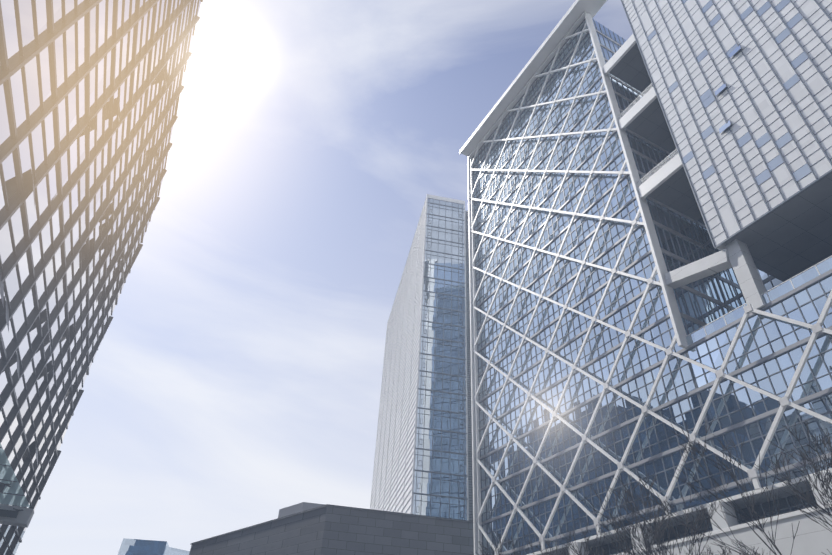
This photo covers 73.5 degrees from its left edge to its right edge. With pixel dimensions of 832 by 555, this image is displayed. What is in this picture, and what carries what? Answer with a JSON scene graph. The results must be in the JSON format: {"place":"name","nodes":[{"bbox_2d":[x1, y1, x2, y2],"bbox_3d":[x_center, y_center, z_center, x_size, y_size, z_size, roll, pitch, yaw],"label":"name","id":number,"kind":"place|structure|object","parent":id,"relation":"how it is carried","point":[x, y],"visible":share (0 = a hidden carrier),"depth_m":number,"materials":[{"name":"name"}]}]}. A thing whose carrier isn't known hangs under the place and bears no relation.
{"place":"outdoors","nodes":[
{"label":"outdoors","id":0,"kind":"place"},
{"bbox_2d":[0,0,202,554],"bbox_3d":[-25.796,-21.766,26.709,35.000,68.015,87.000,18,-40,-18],"label":"tower","id":1,"kind":"structure","parent":0,"point":[90,91],"depth_m":32.22,"materials":[{"name":"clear glass"}]},
{"bbox_2d":[15,0,632,554],"label":"sky","id":2,"kind":"structure","parent":0,"point":[234,379],"materials":[{"name":"blue"}]},
{"bbox_2d":[370,194,472,520],"bbox_3d":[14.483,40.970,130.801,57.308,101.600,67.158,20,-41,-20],"label":"tower","id":3,"kind":"structure","parent":0,"point":[423,459],"depth_m":113.61,"materials":[{"name":"blue glass"}]},
{"label":"ground","id":4,"kind":"structure","parent":0,"visible":0},
{"bbox_2d":[118,538,189,554],"bbox_3d":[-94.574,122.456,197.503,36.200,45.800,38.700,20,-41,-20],"label":"building","id":5,"kind":"structure","parent":4,"relation":"on","point":[138,547],"depth_m":195.63,"materials":[{"name":"blue glass"}]},
{"bbox_2d":[189,502,473,554],"bbox_3d":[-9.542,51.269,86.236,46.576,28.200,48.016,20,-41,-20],"label":"building","id":6,"kind":"structure","parent":4,"relation":"on","point":[304,528],"depth_m":78.88,"materials":[{"name":"grey stone"}]},
{"bbox_2d":[459,0,831,554],"bbox_3d":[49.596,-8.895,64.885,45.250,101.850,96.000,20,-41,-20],"label":"building","id":7,"kind":"structure","parent":4,"relation":"on","point":[650,224],"depth_m":61.21,"materials":[{"name":"blue glass"}]},
{"bbox_3d":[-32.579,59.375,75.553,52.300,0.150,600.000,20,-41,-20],"label":"street","id":8,"kind":"structure","parent":0,"visible":0},
{"bbox_2d":[473,533,585,554],"bbox_3d":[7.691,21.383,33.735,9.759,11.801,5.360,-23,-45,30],"label":"bare tree","id":9,"kind":"object","parent":8,"relation":"on","point":[500,552],"depth_m":36.40,"materials":[{"name":"brown plant"}]},
{"bbox_2d":[560,522,635,554],"bbox_3d":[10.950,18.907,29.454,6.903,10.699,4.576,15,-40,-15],"label":"bare tree","id":10,"kind":"object","parent":8,"relation":"on","point":[587,549],"depth_m":31.35,"materials":[{"name":"brown plant"}]},
{"bbox_2d":[584,473,719,554],"bbox_3d":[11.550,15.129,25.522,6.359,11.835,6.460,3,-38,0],"label":"bare tree","id":11,"kind":"object","parent":8,"relation":"on","point":[649,544],"depth_m":27.46,"materials":[{"name":"brown plant"}]},
{"bbox_2d":[683,545,763,554],"bbox_3d":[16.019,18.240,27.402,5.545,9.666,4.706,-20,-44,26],"label":"bare tree","id":12,"kind":"object","parent":8,"relation":"on","point":[724,553],"depth_m":30.13,"materials":[{"name":"brown plant"}]},
{"bbox_2d":[645,417,831,554],"bbox_3d":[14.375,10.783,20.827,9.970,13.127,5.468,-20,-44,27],"label":"bare tree","id":13,"kind":"object","parent":8,"relation":"on","point":[818,473],"depth_m":22.95,"materials":[{"name":"brown plant"}]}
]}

